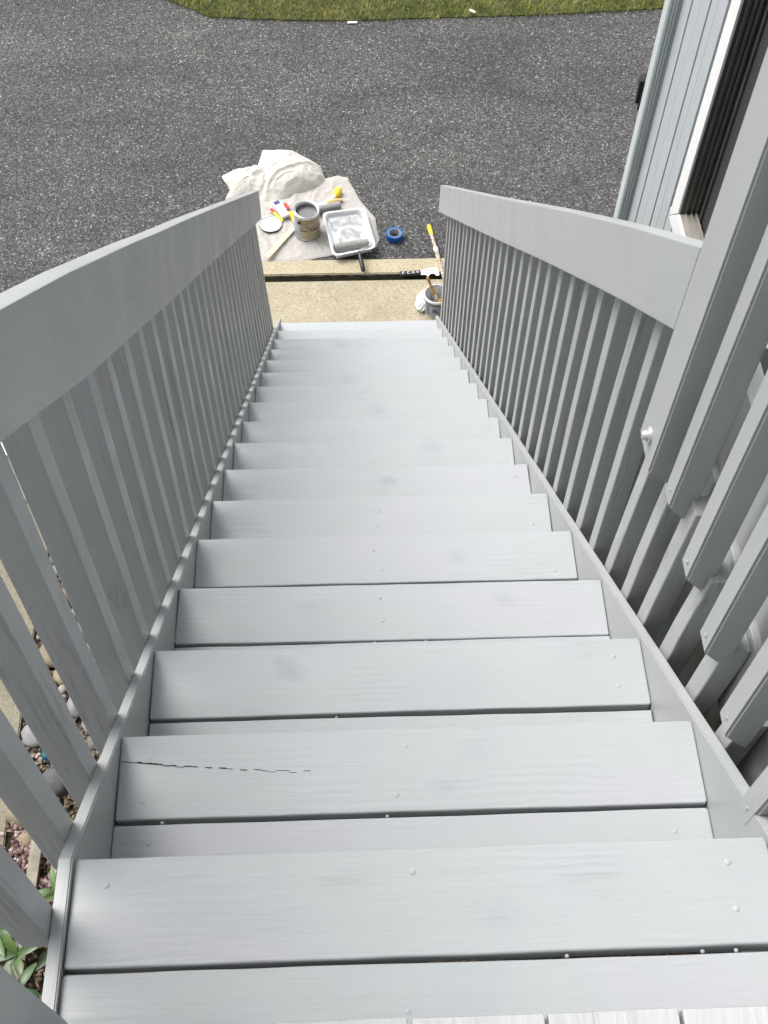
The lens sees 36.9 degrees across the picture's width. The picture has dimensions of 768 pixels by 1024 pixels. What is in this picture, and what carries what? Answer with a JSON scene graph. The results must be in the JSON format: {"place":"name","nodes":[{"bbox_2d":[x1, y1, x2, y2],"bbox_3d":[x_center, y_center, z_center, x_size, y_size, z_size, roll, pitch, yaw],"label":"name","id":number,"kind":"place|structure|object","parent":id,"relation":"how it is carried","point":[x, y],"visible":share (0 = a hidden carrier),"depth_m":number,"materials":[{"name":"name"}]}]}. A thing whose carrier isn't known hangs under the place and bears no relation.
{"place":"outdoors","nodes":[
{"label":"outdoors","id":0,"kind":"place"},
{"bbox_2d":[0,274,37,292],"bbox_3d":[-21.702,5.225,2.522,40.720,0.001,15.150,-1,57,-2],"label":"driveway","id":1,"kind":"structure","parent":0,"point":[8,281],"depth_m":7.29,"materials":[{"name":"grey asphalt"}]},
{"bbox_2d":[0,503,48,846],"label":"concrete walk","id":2,"kind":"structure","parent":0,"point":[10,710],"depth_m":5.71,"materials":[{"name":"beige concrete"}]},
{"bbox_2d":[7,279,442,501],"bbox_3d":[-0.512,-0.752,6.901,3.600,0.106,1.652,-1,57,-2],"label":"concrete pad","id":3,"kind":"object","parent":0,"point":[342,301],"visible":0.15,"depth_m":7.22,"materials":[{"name":"beige concrete"}]},
{"bbox_2d":[415,290,429,312],"bbox_3d":[0.244,-1.327,7.185,0.096,0.072,0.182,9,57,5],"label":"rag","id":4,"kind":"object","parent":3,"relation":"on","point":[419,304],"visible":0.73,"depth_m":7.16,"materials":[{"name":"white fabric"}]},
{"bbox_2d":[424,284,441,318],"bbox_3d":[0.326,-1.298,7.122,0.164,0.151,0.164,-1,57,-2],"label":"paint pail","id":5,"kind":"object","parent":3,"relation":"on","point":[432,308],"visible":0.66,"depth_m":7.10,"materials":[{"name":"white plastic"}]},
{"bbox_2d":[426,276,438,302],"bbox_3d":[0.300,-1.359,7.072,0.107,0.180,0.037,25,60,15],"label":"paint brush","id":6,"kind":"object","parent":5,"relation":"in","point":[435,296],"visible":0.95,"depth_m":7.07,"materials":[{"name":"brown wood"}]},
{"bbox_2d":[0,0,662,274],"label":"driveway","id":7,"kind":"structure","parent":0,"point":[97,16],"depth_m":8.24,"materials":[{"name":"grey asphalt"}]},
{"bbox_2d":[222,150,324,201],"bbox_3d":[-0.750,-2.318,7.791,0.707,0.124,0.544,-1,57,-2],"label":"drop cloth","id":8,"kind":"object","parent":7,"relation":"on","point":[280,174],"visible":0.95,"depth_m":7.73,"materials":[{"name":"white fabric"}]},
{"bbox_2d":[256,176,378,260],"bbox_3d":[-0.564,-1.934,7.606,1.004,0.023,0.755,-11,58,-8],"label":"drop cloth","id":9,"kind":"object","parent":7,"relation":"on","point":[292,247],"visible":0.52,"depth_m":7.56,"materials":[{"name":"fabric"}]},
{"bbox_2d":[259,216,281,232],"bbox_3d":[-0.745,-1.889,7.559,0.152,0.010,0.152,-1,57,-2],"label":"can lid","id":10,"kind":"object","parent":9,"relation":"on","point":[270,224],"visible":1,"depth_m":7.56,"materials":[{"name":"metal"}]},
{"bbox_2d":[264,227,293,257],"bbox_3d":[-0.673,-1.745,7.454,0.036,0.005,0.328,26,58,15],"label":"stir stick","id":11,"kind":"object","parent":9,"relation":"on","point":[278,244],"visible":0.9,"depth_m":7.45,"materials":[{"name":"brown wood"}]},
{"bbox_2d":[270,200,293,221],"bbox_3d":[-0.669,-1.979,7.601,0.126,0.030,0.223,-24,60,-16],"label":"supply packet","id":12,"kind":"object","parent":9,"relation":"on","point":[281,210],"visible":0.91,"depth_m":7.60,"materials":[{"name":"plastic"}]},
{"bbox_2d":[293,201,320,240],"bbox_3d":[-0.496,-1.882,7.451,0.177,0.193,0.177,-1,57,-2],"label":"paint can","id":13,"kind":"object","parent":9,"relation":"on","point":[307,219],"visible":1,"depth_m":7.41,"materials":[{"name":"metal"}]},
{"bbox_2d":[318,201,340,212],"bbox_3d":[-0.400,-2.007,7.615,0.231,0.055,0.054,-15,102,-11],"label":"roller cover","id":14,"kind":"object","parent":9,"relation":"on","point":[328,207],"visible":0.62,"depth_m":7.60,"materials":[{"name":"fabric"}]},
{"bbox_2d":[317,187,341,204],"bbox_3d":[-0.348,-2.074,7.681,0.113,0.058,0.247,33,62,19],"label":"brush package","id":15,"kind":"object","parent":9,"relation":"on","point":[337,192],"visible":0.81,"depth_m":7.68,"materials":[{"name":"yellow plastic"}]},
{"bbox_2d":[323,208,374,257],"bbox_3d":[-0.227,-1.808,7.484,0.288,0.054,0.409,-9,57,-7],"label":"paint tray","id":16,"kind":"object","parent":9,"relation":"on","point":[346,225],"visible":0.89,"depth_m":7.52,"materials":[{"name":"plastic"}]},
{"bbox_2d":[334,238,372,271],"bbox_3d":[-0.190,-1.646,7.357,0.259,0.060,0.272,-1,57,-2],"label":"paint roller","id":17,"kind":"object","parent":16,"relation":"in","point":[349,245],"visible":1,"depth_m":7.38,"materials":[{"name":"fabric"}]},
{"bbox_2d":[386,227,402,243],"bbox_3d":[0.069,-1.809,7.526,0.112,0.047,0.112,-1,57,-2],"label":"tape roll","id":18,"kind":"object","parent":7,"relation":"on","point":[392,239],"visible":1,"depth_m":7.51,"materials":[{"name":"blue paper"}]},
{"bbox_2d":[427,224,443,278],"bbox_3d":[0.359,-1.593,7.387,0.031,0.050,0.738,-8,57,-6],"label":"extension pole","id":19,"kind":"object","parent":7,"relation":"on","point":[435,247],"visible":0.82,"depth_m":7.44,"materials":[{"name":"paint"}]},
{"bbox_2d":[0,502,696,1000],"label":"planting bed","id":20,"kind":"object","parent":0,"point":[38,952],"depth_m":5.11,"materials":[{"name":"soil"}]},
{"bbox_2d":[0,866,55,995],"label":"leafy shrub","id":21,"kind":"object","parent":20,"relation":"on","point":[13,954],"visible":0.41,"depth_m":4.76,"materials":[{"name":"green plant"}]},
{"bbox_2d":[35,746,52,768],"bbox_3d":[-1.444,1.192,5.228,0.171,0.537,0.128,17,58,10],"label":"garden stake","id":22,"kind":"object","parent":20,"relation":"on","point":[43,755],"visible":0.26,"depth_m":5.02,"materials":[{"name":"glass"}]},
{"bbox_2d":[6,557,99,847],"bbox_3d":[-1.459,0.730,5.835,0.671,0.120,1.948,-1,57,-2],"label":"rock border","id":23,"kind":"object","parent":20,"relation":"on","point":[54,782],"visible":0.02,"depth_m":5.55,"materials":[{"name":"grey stone"}]},
{"bbox_2d":[0,564,117,998],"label":"bark mulch","id":24,"kind":"object","parent":20,"relation":"on","point":[67,804],"visible":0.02,"depth_m":5.42,"materials":[{"name":"brown wood"}]},
{"bbox_2d":[12,840,41,980],"bbox_3d":[-1.584,1.839,5.064,0.054,0.015,0.945,0,56,-1],"label":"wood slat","id":25,"kind":"object","parent":24,"relation":"on","point":[35,853],"visible":0.23,"depth_m":5.21,"materials":[{"name":"beige wood"}]},
{"bbox_2d":[0,694,66,975],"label":"fallen petals","id":26,"kind":"object","parent":24,"relation":"on","point":[24,865],"visible":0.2,"depth_m":5.27,"materials":[{"name":"plant"}]},
{"bbox_2d":[257,344,767,1023],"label":"deck","id":27,"kind":"structure","parent":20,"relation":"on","point":[753,764],"depth_m":1.79,"materials":[{"name":"paint"}]},
{"bbox_2d":[640,48,767,824],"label":"deck railing","id":28,"kind":"object","parent":27,"relation":"attached to","point":[718,343],"visible":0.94,"depth_m":1.70,"materials":[{"name":"grey paint"}]},
{"bbox_2d":[264,274,441,281],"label":"joint dirt","id":29,"kind":"structure","parent":0,"point":[335,278],"depth_m":7.34,"materials":[{"name":"black soil"}]},
{"bbox_2d":[42,316,767,1023],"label":"staircase","id":30,"kind":"structure","parent":0,"point":[406,700],"depth_m":1.85,"materials":[{"name":"grey paint"}]},
{"bbox_2d":[0,191,273,1023],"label":"stair railing","id":31,"kind":"object","parent":30,"relation":"attached to","point":[129,366],"visible":0.88,"depth_m":1.82,"materials":[{"name":"grey paint"}]},
{"bbox_2d":[439,185,767,765],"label":"stair railing","id":32,"kind":"object","parent":30,"relation":"attached to","point":[559,323],"visible":0.7,"depth_m":2.69,"materials":[{"name":"grey paint"}]},
{"bbox_2d":[169,0,664,21],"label":"lawn","id":33,"kind":"structure","parent":0,"point":[394,8],"depth_m":8.93,"materials":[{"name":"green plant"}]},
{"label":"ground","id":34,"kind":"structure","parent":0,"visible":0},
{"bbox_2d":[262,258,443,276],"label":"concrete kerb","id":35,"kind":"structure","parent":34,"relation":"on","point":[320,268],"depth_m":7.36,"materials":[{"name":"beige concrete"}]},
{"bbox_2d":[400,268,438,276],"bbox_3d":[0.225,-1.529,7.336,0.253,0.021,0.073,-1,57,-2],"label":"scraper","id":36,"kind":"object","parent":35,"relation":"on","point":[428,271],"visible":1,"depth_m":7.33,"materials":[{"name":"plastic"}]},
{"bbox_2d":[613,0,767,953],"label":"house","id":37,"kind":"structure","parent":34,"relation":"on","point":[707,59],"depth_m":5.02,"materials":[{"name":"grey metal"}]},
{"bbox_2d":[635,73,646,109],"bbox_3d":[1.292,-2.055,5.611,0.124,0.170,0.084,-1,57,-2],"label":"wall lamp","id":38,"kind":"object","parent":37,"relation":"attached to","point":[641,85],"visible":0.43,"depth_m":5.58,"materials":[{"name":"black plastic"}]},
{"bbox_2d":[669,0,767,240],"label":"window","id":39,"kind":"structure","parent":37,"relation":"in","point":[743,16],"depth_m":4.66,"materials":[{"name":"white glass"}]}
]}

